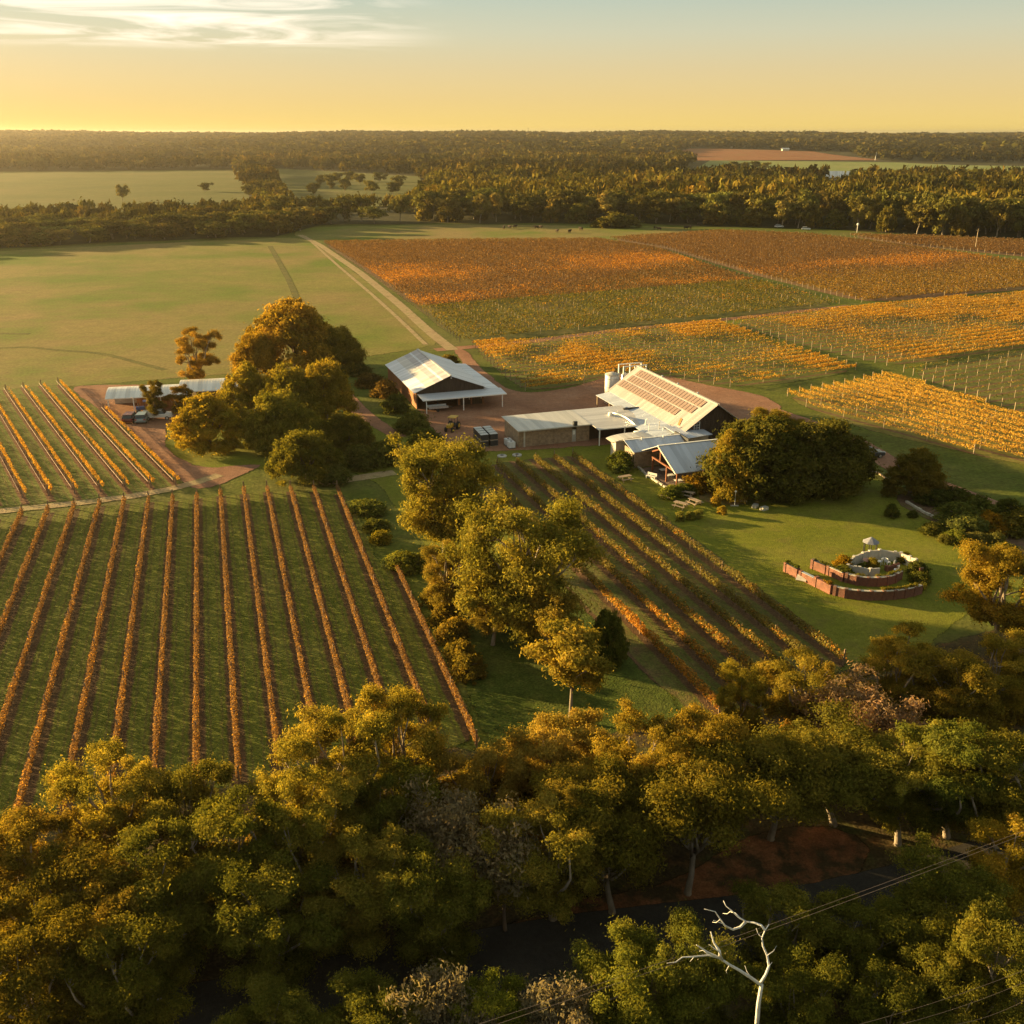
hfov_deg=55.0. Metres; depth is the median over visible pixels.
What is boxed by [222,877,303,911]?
undergrowth shrub
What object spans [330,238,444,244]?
vine row
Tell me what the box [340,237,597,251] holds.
vine row
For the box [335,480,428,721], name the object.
vine row
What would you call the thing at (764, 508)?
stone block
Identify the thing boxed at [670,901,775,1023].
dead tree
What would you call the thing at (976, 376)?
vine row
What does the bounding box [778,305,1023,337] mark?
vine row
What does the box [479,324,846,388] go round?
front vineyard ground
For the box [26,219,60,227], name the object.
woodland tree
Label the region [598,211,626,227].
meadow bush
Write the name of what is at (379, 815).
gum tree
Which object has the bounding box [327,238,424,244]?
vine row
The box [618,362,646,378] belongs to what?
steel gantry
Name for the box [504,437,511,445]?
liquid container
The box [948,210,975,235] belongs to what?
woodland tree
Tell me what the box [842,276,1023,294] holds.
vine row
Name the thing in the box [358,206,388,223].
woodland tree
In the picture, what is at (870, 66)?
sky
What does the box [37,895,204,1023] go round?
gum tree
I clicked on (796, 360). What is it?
vine row
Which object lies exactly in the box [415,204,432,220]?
woodland tree
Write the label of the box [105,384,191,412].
machinery shed
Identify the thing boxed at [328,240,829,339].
back vineyard ground
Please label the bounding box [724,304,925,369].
headland grass
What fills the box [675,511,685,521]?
bush
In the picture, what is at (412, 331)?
paddock wheel track
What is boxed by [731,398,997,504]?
gravel drive
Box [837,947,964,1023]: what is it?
gum tree
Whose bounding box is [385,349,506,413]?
barn
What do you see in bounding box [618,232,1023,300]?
vineyard ground
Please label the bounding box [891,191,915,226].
woodland tree
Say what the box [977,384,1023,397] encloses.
vine row
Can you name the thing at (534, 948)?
road
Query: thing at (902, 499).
garden bed
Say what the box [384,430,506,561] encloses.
gum tree
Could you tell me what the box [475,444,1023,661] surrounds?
lawn
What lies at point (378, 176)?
paddock tree
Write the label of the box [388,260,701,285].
vine row
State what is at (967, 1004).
power cable
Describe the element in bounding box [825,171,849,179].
farmhouse
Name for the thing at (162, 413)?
utility truck
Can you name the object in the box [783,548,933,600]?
spiral garden
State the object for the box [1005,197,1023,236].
woodland tree
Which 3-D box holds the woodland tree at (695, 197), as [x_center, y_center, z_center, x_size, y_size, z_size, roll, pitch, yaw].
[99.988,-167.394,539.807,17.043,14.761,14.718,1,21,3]
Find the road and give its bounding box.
[79,840,1023,1023]
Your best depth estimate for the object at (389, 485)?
143.47 m
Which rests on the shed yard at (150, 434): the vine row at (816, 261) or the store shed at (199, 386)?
the store shed at (199, 386)
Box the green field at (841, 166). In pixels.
[699,160,1023,170]
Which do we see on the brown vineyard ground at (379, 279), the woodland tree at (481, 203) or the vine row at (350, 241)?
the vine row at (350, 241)
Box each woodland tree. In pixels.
[0,221,29,244]
[0,228,26,246]
[20,212,60,223]
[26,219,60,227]
[27,234,53,246]
[56,220,69,226]
[59,217,91,233]
[71,219,92,226]
[74,223,99,236]
[76,226,109,242]
[86,225,110,241]
[90,218,125,238]
[105,210,132,232]
[113,221,136,237]
[117,221,146,238]
[127,215,157,222]
[134,213,164,221]
[136,229,159,237]
[137,210,184,224]
[145,222,175,238]
[178,213,206,234]
[189,205,226,213]
[194,221,212,236]
[196,211,233,225]
[197,221,230,237]
[223,212,257,234]
[228,212,256,232]
[229,208,249,215]
[258,211,291,220]
[263,212,292,233]
[271,220,294,232]
[282,205,314,218]
[288,209,315,230]
[308,211,327,224]
[313,205,342,223]
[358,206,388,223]
[412,193,429,211]
[413,190,445,219]
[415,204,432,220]
[431,196,460,221]
[434,191,460,210]
[434,215,453,221]
[449,188,473,208]
[449,203,464,221]
[459,189,492,218]
[471,192,494,222]
[473,207,487,219]
[481,186,501,217]
[486,191,505,221]
[501,190,532,218]
[509,194,533,220]
[518,199,548,220]
[534,188,547,216]
[541,199,559,222]
[542,189,560,212]
[551,187,584,212]
[564,203,587,222]
[577,196,601,215]
[579,205,596,221]
[580,194,597,218]
[592,195,618,215]
[593,193,606,216]
[602,188,618,208]
[607,189,632,213]
[625,194,650,219]
[627,195,647,216]
[638,197,666,222]
[645,188,668,219]
[660,197,686,221]
[671,193,690,220]
[675,199,703,222]
[686,193,704,219]
[698,202,730,224]
[699,192,730,211]
[701,191,730,208]
[701,204,727,224]
[713,191,737,210]
[727,208,743,223]
[728,188,758,213]
[739,211,762,225]
[744,195,777,219]
[745,192,769,211]
[773,188,802,223]
[773,199,801,225]
[787,200,814,227]
[798,192,819,224]
[800,184,813,221]
[805,203,824,227]
[812,189,832,215]
[820,189,845,215]
[821,189,848,213]
[821,208,849,229]
[841,191,867,222]
[845,192,874,229]
[854,215,877,227]
[865,189,884,228]
[876,188,904,212]
[876,204,897,231]
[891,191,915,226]
[897,184,922,195]
[901,214,925,230]
[902,202,937,233]
[913,188,939,229]
[923,199,940,233]
[931,192,965,234]
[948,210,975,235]
[949,195,984,226]
[964,205,981,225]
[967,202,984,227]
[973,198,999,233]
[980,196,1003,231]
[986,201,1015,236]
[992,196,1019,231]
[993,197,1019,232]
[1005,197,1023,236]
[1007,195,1023,236]
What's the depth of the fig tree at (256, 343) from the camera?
188.69 m
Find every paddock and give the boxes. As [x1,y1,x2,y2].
[0,170,249,216]
[0,238,436,390]
[276,168,420,207]
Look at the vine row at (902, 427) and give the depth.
157.89 m
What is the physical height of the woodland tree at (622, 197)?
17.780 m
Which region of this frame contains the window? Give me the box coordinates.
[694,421,699,429]
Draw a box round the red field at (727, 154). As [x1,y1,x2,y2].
[682,148,876,159]
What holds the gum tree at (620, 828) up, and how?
on the red verge
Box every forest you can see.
[0,129,1023,154]
[0,144,1023,184]
[0,176,427,221]
[408,163,1023,223]
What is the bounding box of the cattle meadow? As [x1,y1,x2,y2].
[294,225,707,240]
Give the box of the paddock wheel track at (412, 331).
[304,236,428,344]
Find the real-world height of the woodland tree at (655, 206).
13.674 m
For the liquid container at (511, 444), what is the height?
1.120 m
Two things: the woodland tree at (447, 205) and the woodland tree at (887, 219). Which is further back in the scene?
the woodland tree at (447, 205)
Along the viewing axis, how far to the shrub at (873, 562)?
108.26 m
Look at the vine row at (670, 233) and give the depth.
458.09 m
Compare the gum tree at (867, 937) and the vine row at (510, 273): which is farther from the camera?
the vine row at (510, 273)
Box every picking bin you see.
[479,433,488,440]
[479,440,488,446]
[489,432,497,439]
[489,440,497,446]
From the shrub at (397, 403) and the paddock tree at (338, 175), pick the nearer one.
the shrub at (397, 403)
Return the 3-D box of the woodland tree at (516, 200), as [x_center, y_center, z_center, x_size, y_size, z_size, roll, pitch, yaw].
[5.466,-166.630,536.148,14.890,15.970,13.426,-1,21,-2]
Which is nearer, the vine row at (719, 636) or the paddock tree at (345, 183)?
the vine row at (719, 636)
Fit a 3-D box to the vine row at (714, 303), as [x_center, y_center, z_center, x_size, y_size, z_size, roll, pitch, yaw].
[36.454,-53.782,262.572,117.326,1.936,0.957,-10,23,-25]
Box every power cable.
[480,831,1021,1023]
[499,834,1023,1023]
[862,970,1023,1023]
[903,982,1023,1023]
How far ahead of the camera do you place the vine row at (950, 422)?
161.90 m
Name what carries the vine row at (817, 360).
on the front vineyard ground at (791, 377)
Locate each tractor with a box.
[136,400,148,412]
[444,415,460,432]
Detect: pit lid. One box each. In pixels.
[497,454,506,457]
[512,453,521,456]
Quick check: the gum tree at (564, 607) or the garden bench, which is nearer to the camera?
the gum tree at (564, 607)
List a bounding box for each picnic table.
[617,474,633,482]
[672,500,689,509]
[681,490,694,496]
[686,497,703,506]
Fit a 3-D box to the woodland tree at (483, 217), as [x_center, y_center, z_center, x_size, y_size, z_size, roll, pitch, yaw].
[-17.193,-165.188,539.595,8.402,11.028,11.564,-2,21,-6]
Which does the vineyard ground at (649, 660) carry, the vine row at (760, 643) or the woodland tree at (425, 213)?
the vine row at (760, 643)
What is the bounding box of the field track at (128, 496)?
[0,473,222,512]
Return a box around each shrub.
[0,918,15,978]
[197,838,253,851]
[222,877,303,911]
[283,802,302,821]
[316,461,353,486]
[335,852,364,877]
[336,851,366,877]
[343,443,382,472]
[344,363,374,376]
[345,498,390,518]
[350,371,385,388]
[359,517,393,533]
[362,438,404,471]
[367,529,395,546]
[368,378,398,399]
[379,391,409,414]
[381,549,427,576]
[391,410,434,434]
[403,426,447,446]
[409,778,448,823]
[417,588,451,609]
[426,602,462,626]
[429,615,472,645]
[437,776,456,807]
[441,637,482,667]
[442,353,460,362]
[444,762,504,782]
[449,650,488,684]
[474,784,522,805]
[492,768,525,802]
[514,780,543,803]
[530,831,566,862]
[606,449,637,470]
[647,728,691,750]
[657,484,684,500]
[676,482,699,497]
[680,470,712,495]
[747,719,768,737]
[778,711,818,735]
[831,552,853,566]
[837,564,855,572]
[866,556,880,568]
[883,502,900,519]
[888,703,930,726]
[896,551,913,562]
[905,559,932,576]
[905,571,932,583]
[906,510,918,517]
[909,488,957,506]
[917,520,944,536]
[932,500,990,531]
[935,533,957,545]
[940,529,967,544]
[941,514,998,533]
[943,485,974,504]
[965,530,992,546]
[967,493,1000,513]
[975,509,1011,535]
[978,703,1012,735]
[986,530,1009,545]
[986,541,1023,557]
[994,497,1023,513]
[996,504,1023,539]
[998,705,1023,727]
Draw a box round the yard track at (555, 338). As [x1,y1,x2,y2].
[433,305,848,350]
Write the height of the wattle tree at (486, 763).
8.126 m
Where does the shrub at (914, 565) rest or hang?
on the lawn at (757, 546)
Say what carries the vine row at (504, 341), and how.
on the front vineyard ground at (791, 377)
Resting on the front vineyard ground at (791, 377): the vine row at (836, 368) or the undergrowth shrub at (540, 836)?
the vine row at (836, 368)
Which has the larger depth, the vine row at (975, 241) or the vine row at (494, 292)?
the vine row at (975, 241)
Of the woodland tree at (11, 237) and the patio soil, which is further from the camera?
the woodland tree at (11, 237)
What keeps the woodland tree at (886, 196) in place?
on the forest floor
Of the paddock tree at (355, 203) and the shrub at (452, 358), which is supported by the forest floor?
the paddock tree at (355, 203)
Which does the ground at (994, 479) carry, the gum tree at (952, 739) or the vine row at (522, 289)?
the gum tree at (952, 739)
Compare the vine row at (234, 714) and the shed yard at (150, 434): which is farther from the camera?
the shed yard at (150, 434)
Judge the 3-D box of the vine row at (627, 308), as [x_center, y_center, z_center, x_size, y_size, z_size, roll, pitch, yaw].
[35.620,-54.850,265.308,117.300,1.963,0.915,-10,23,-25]
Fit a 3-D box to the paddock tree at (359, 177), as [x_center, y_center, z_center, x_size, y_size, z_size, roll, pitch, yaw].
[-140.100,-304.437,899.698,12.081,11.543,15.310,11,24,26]
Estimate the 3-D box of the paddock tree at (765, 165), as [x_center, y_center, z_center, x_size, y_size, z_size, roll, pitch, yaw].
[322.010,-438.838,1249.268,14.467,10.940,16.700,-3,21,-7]
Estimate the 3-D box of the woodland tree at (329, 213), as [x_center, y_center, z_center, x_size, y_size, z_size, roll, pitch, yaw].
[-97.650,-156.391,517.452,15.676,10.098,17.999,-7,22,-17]
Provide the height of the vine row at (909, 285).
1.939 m
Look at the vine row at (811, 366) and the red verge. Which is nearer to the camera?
the red verge
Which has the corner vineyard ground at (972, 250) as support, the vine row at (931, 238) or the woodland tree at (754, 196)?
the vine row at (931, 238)
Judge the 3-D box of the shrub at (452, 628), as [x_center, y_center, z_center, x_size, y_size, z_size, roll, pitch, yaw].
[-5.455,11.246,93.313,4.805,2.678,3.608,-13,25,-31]
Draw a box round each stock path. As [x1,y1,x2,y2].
[0,333,30,333]
[0,346,166,369]
[268,246,300,302]
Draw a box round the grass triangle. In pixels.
[436,573,678,744]
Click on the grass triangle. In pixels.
(511, 689)
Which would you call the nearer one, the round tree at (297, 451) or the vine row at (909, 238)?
the round tree at (297, 451)
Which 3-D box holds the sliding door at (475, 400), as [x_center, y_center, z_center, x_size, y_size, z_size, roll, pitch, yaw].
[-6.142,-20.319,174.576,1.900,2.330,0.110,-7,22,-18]
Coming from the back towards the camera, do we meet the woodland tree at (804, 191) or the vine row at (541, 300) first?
the woodland tree at (804, 191)
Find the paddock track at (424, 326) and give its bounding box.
[298,235,456,349]
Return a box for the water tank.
[604,372,619,403]
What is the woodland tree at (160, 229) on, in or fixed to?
on the forest floor
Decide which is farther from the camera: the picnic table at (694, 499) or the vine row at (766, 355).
the vine row at (766, 355)
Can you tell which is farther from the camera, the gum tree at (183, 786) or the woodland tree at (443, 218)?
the woodland tree at (443, 218)
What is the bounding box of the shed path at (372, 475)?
[319,470,397,485]
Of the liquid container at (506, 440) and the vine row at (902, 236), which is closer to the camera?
the liquid container at (506, 440)
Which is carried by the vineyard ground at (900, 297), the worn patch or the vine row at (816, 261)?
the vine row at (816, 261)
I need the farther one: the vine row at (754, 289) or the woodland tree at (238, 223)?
the woodland tree at (238, 223)
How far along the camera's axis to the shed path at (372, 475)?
138.35 m
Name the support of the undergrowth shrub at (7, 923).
on the understorey
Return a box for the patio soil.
[654,456,828,498]
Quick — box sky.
[0,0,1023,133]
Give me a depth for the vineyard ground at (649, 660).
102.67 m
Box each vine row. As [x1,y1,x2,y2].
[0,404,52,495]
[0,442,26,497]
[0,497,76,736]
[0,501,50,637]
[0,504,23,564]
[3,384,77,493]
[13,494,101,810]
[21,382,103,491]
[39,379,129,489]
[56,377,154,487]
[59,492,126,811]
[102,403,179,485]
[106,491,150,779]
[151,489,174,767]
[191,488,200,774]
[218,484,241,784]
[241,481,280,769]
[265,480,321,757]
[289,480,354,738]
[312,480,399,746]
[325,239,379,244]
[326,239,402,245]
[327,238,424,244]
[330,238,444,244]
[330,238,462,245]
[331,237,479,246]
[332,237,495,248]
[333,237,513,248]
[335,237,531,248]
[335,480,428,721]
[336,237,545,249]
[337,237,565,251]
[338,237,581,250]
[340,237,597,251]
[341,238,600,254]
[342,238,605,253]
[344,238,609,254]
[345,239,613,256]
[347,239,617,255]
[348,240,621,258]
[364,247,658,266]
[365,248,662,269]
[367,249,663,270]
[369,249,667,269]
[370,250,670,271]
[372,252,668,271]
[373,252,675,273]
[375,253,678,273]
[376,254,680,275]
[378,255,683,278]
[380,256,683,277]
[381,257,689,280]
[383,258,692,282]
[385,259,695,281]
[386,260,698,282]
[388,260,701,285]
[390,262,704,287]
[395,557,479,748]
[398,267,717,291]
[400,267,721,292]
[402,268,724,293]
[404,269,728,295]
[406,271,732,297]
[408,271,735,298]
[410,273,739,302]
[412,274,743,304]
[414,275,748,304]
[417,277,752,305]
[419,278,757,307]
[421,279,762,311]
[423,280,767,310]
[426,281,772,314]
[428,282,777,316]
[431,284,782,318]
[433,286,788,318]
[436,287,792,322]
[439,288,798,322]
[441,290,803,324]
[444,292,809,329]
[446,292,815,331]
[450,294,821,334]
[453,296,827,336]
[456,297,833,338]
[459,299,839,341]
[472,336,505,345]
[475,319,721,348]
[478,320,726,351]
[481,322,732,353]
[484,324,739,356]
[484,473,720,713]
[487,326,745,359]
[490,329,751,363]
[494,331,758,362]
[496,457,745,702]
[497,333,766,369]
[501,335,772,369]
[505,338,779,376]
[510,341,786,379]
[515,343,795,382]
[515,455,774,693]
[520,369,614,386]
[525,376,584,390]
[533,453,798,673]
[552,450,823,669]
[571,448,847,665]
[610,229,741,237]
[615,229,749,237]
[617,230,757,238]
[621,230,765,239]
[625,345,803,372]
[631,229,733,235]
[650,348,811,371]
[670,351,819,376]
[684,353,828,378]
[698,356,837,381]
[713,360,847,384]
[726,248,939,264]
[726,293,966,322]
[730,362,856,386]
[733,249,950,267]
[733,290,1023,324]
[737,250,956,267]
[740,251,959,268]
[740,293,1023,326]
[744,252,967,271]
[747,295,1023,326]
[748,252,972,273]
[753,253,979,272]
[755,297,1023,330]
[757,255,985,275]
[762,255,991,274]
[762,299,1023,330]
[767,256,998,275]
[770,302,1023,335]
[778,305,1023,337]
[781,258,1017,281]
[786,308,1023,339]
[787,388,1023,456]
[794,310,1023,342]
[799,387,1023,449]
[803,313,1023,343]
[806,398,975,453]
[810,384,1023,443]
[811,317,1023,347]
[813,267,1023,289]
[820,320,1022,349]
[822,383,1023,438]
[831,272,1022,291]
[831,324,1022,351]
[833,380,1023,432]
[836,274,1023,295]
[841,326,1023,354]
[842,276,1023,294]
[844,378,1023,425]
[849,278,1023,296]
[852,329,1023,357]
[853,376,1023,420]
[855,280,1023,300]
[862,282,1023,299]
[863,333,1023,359]
[863,374,1023,416]
[866,233,902,237]
[870,234,914,237]
[872,372,986,402]
[875,234,925,238]
[875,337,1023,362]
[878,234,933,239]
[881,370,926,383]
[882,235,942,240]
[886,235,947,241]
[886,341,1023,365]
[891,235,958,240]
[895,235,968,241]
[899,236,974,243]
[903,351,1022,371]
[905,236,986,243]
[911,236,995,243]
[913,354,1021,374]
[918,237,1003,243]
[922,359,1020,378]
[924,237,1013,245]
[930,238,1022,246]
[932,363,1020,382]
[937,239,1019,246]
[943,239,1023,248]
[943,368,1021,385]
[944,284,1023,294]
[950,241,1023,247]
[953,373,1023,389]
[957,242,1023,248]
[963,243,1023,250]
[965,379,1019,393]
[970,244,1023,250]
[977,246,1022,251]
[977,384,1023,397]
[984,246,1023,252]
[989,390,1019,401]
[991,248,1023,253]
[999,249,1023,252]
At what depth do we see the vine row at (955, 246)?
415.40 m
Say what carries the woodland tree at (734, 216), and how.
on the forest floor
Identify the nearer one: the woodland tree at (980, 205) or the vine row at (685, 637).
the vine row at (685, 637)
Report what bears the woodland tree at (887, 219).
on the forest floor
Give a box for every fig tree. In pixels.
[224,327,283,378]
[244,293,337,373]
[319,324,369,373]
[690,411,835,506]
[707,428,763,505]
[753,416,885,500]
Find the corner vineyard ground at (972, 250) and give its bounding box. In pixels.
[856,236,1023,256]
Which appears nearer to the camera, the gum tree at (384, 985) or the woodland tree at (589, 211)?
the gum tree at (384, 985)
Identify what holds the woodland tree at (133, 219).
on the forest floor
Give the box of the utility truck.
[143,409,173,420]
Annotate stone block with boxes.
[752,503,758,508]
[760,505,768,510]
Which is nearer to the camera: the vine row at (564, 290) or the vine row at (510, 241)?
the vine row at (564, 290)
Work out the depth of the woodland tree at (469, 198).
541.53 m
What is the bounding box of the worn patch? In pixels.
[699,492,766,504]
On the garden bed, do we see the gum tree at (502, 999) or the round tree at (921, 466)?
the round tree at (921, 466)
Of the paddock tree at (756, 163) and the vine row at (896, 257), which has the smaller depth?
the vine row at (896, 257)
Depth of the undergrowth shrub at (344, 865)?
62.72 m
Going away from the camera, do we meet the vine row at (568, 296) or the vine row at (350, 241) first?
the vine row at (568, 296)
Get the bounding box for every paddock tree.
[115,183,130,200]
[197,182,213,189]
[240,184,254,194]
[253,211,267,223]
[262,200,282,210]
[264,194,292,207]
[297,194,323,212]
[306,182,319,195]
[315,175,326,183]
[317,199,333,207]
[323,173,336,188]
[329,192,351,220]
[332,172,342,180]
[337,178,351,191]
[342,170,354,179]
[347,195,371,221]
[350,172,365,181]
[363,180,379,194]
[372,172,387,180]
[386,182,399,194]
[387,193,412,221]
[390,174,406,188]
[728,161,741,166]
[739,162,750,166]
[750,161,761,167]
[760,162,771,167]
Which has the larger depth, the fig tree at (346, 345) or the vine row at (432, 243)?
the vine row at (432, 243)
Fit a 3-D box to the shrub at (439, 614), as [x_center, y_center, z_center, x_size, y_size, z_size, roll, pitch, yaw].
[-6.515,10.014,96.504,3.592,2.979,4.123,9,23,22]
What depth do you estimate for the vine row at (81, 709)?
90.05 m
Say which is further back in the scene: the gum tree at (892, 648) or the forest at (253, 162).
the forest at (253, 162)
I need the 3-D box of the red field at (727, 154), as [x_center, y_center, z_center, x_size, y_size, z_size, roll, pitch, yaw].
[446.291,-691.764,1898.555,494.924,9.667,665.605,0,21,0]
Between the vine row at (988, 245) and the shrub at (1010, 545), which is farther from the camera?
the vine row at (988, 245)
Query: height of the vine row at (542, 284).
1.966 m
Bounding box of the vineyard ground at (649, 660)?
[476,456,846,714]
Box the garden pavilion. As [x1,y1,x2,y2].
[863,537,878,550]
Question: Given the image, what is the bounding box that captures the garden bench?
[646,472,656,478]
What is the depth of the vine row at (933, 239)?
434.17 m
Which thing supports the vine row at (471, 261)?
on the back vineyard ground at (582, 328)
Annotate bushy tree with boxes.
[163,391,254,456]
[212,360,267,419]
[239,386,323,456]
[257,362,327,426]
[300,355,362,423]
[317,410,375,452]
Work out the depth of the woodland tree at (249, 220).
468.88 m
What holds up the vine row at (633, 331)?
on the front vineyard ground at (791, 377)
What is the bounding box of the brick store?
[501,405,639,446]
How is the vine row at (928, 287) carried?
on the vineyard ground at (900, 297)
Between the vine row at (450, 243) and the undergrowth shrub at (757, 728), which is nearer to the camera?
the undergrowth shrub at (757, 728)
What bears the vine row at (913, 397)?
on the vineyard at (982, 450)
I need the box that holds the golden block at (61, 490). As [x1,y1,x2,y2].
[0,385,182,505]
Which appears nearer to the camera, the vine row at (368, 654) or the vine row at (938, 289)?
the vine row at (368, 654)
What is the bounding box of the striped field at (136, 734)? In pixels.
[0,491,472,819]
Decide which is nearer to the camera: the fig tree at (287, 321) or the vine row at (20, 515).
the vine row at (20, 515)
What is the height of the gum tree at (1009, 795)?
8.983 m
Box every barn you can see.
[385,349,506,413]
[596,365,737,439]
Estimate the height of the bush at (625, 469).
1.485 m
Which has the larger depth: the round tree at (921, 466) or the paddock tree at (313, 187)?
the paddock tree at (313, 187)
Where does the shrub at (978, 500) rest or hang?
on the garden bed
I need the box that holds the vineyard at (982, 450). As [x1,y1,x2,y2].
[792,379,1023,464]
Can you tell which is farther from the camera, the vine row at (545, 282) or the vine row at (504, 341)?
the vine row at (545, 282)
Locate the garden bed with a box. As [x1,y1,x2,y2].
[897,491,1023,555]
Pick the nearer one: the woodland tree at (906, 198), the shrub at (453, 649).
the shrub at (453, 649)
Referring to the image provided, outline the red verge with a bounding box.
[510,826,869,923]
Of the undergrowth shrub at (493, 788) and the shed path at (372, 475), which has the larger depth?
the shed path at (372, 475)
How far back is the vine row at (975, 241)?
426.03 m
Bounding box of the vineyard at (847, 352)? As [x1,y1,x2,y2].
[737,294,1023,363]
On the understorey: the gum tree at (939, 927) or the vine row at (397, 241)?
the gum tree at (939, 927)
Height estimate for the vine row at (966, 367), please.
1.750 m
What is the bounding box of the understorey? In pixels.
[1,627,1023,1023]
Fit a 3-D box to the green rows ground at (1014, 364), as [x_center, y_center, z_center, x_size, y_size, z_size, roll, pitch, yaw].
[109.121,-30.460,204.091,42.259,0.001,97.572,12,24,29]
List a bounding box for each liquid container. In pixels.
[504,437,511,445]
[507,440,515,448]
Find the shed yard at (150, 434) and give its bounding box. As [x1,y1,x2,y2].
[73,385,259,488]
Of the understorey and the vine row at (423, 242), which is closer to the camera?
the understorey
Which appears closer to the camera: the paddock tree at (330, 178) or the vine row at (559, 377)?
the vine row at (559, 377)
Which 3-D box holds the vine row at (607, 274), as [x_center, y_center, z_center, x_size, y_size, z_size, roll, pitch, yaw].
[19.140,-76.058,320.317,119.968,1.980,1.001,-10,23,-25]
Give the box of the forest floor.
[0,145,1023,248]
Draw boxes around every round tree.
[262,424,348,488]
[591,608,631,671]
[878,445,951,496]
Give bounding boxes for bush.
[588,217,610,227]
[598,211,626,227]
[609,213,644,227]
[610,464,619,473]
[620,466,629,473]
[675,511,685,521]
[685,511,695,520]
[693,509,703,518]
[710,496,720,506]
[716,505,727,514]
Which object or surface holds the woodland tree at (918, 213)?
on the forest floor
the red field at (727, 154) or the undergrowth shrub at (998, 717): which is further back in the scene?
the red field at (727, 154)
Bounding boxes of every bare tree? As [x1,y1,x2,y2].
[377,951,494,1023]
[396,764,488,880]
[452,791,563,931]
[516,970,596,1023]
[789,658,884,735]
[839,682,930,755]
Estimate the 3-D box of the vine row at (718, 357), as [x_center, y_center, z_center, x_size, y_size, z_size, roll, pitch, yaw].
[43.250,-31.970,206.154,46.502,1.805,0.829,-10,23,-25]
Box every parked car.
[121,411,136,422]
[134,411,150,422]
[869,446,885,457]
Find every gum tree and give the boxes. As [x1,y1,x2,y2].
[0,802,100,922]
[0,833,133,979]
[0,889,108,1023]
[36,862,152,997]
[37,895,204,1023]
[39,731,161,865]
[95,815,244,978]
[122,755,236,873]
[138,380,167,419]
[158,779,294,943]
[160,383,193,414]
[173,326,222,379]
[189,843,352,1002]
[210,966,323,1023]
[221,763,364,911]
[267,699,397,836]
[294,820,412,964]
[297,963,428,1023]
[343,751,443,882]
[350,682,452,808]
[367,972,452,1023]
[381,825,496,979]
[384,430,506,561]
[418,536,473,606]
[435,488,612,650]
[446,965,531,1023]
[460,582,522,645]
[472,785,607,930]
[516,586,587,642]
[516,616,616,718]
[523,754,628,875]
[530,746,674,914]
[546,913,718,1023]
[576,697,694,838]
[628,731,801,895]
[651,898,755,1023]
[670,699,775,842]
[709,720,844,841]
[712,657,772,736]
[723,876,845,996]
[730,937,873,1023]
[748,406,805,431]
[748,645,854,730]
[748,692,940,827]
[808,885,928,1017]
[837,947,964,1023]
[847,716,977,846]
[857,618,959,710]
[869,898,997,1017]
[879,828,1023,972]
[884,717,1023,839]
[901,645,1007,733]
[905,715,1023,848]
[911,897,1023,1023]
[913,951,1023,1023]
[935,535,1023,662]
[950,626,1023,717]
[960,811,1023,919]
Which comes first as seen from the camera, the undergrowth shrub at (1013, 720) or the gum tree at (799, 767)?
the gum tree at (799, 767)
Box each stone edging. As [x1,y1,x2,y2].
[637,466,666,486]
[905,500,933,517]
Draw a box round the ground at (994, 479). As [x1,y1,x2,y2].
[0,223,1023,750]
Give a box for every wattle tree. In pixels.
[422,735,548,832]
[493,703,617,789]
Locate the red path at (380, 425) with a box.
[347,395,405,436]
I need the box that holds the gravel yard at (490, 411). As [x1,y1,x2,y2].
[418,349,780,450]
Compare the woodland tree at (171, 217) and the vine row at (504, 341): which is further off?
the woodland tree at (171, 217)
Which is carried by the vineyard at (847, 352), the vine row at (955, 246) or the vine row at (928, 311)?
the vine row at (928, 311)
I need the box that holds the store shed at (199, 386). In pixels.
[179,378,225,402]
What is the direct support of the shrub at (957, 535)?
on the garden bed
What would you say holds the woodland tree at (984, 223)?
on the forest floor
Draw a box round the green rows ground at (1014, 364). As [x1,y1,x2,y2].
[917,351,1023,411]
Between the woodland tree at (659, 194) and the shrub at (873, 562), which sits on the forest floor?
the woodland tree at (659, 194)
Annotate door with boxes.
[460,398,470,404]
[472,397,481,403]
[572,429,575,441]
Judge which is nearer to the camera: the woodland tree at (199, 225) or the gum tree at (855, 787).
the gum tree at (855, 787)
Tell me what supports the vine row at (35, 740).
on the striped field at (136, 734)
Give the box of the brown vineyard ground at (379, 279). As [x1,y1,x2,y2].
[327,240,681,304]
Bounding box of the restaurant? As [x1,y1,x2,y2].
[606,426,717,485]
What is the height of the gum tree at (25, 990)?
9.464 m
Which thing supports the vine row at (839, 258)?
on the vineyard ground at (900, 297)
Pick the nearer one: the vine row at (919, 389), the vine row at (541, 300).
the vine row at (919, 389)
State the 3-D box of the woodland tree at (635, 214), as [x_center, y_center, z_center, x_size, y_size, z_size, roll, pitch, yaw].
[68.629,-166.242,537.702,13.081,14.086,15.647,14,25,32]
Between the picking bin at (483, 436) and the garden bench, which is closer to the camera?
the garden bench
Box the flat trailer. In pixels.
[427,403,452,411]
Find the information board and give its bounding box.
[796,574,805,581]
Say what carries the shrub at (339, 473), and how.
on the ground at (994, 479)
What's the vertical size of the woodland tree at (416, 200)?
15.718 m
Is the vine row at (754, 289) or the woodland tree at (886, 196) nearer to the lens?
the vine row at (754, 289)
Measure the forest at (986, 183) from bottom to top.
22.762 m
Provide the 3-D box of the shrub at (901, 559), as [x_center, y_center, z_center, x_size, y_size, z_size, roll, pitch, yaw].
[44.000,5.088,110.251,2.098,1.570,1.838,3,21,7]
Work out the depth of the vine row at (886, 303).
269.35 m
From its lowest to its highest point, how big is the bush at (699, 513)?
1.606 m

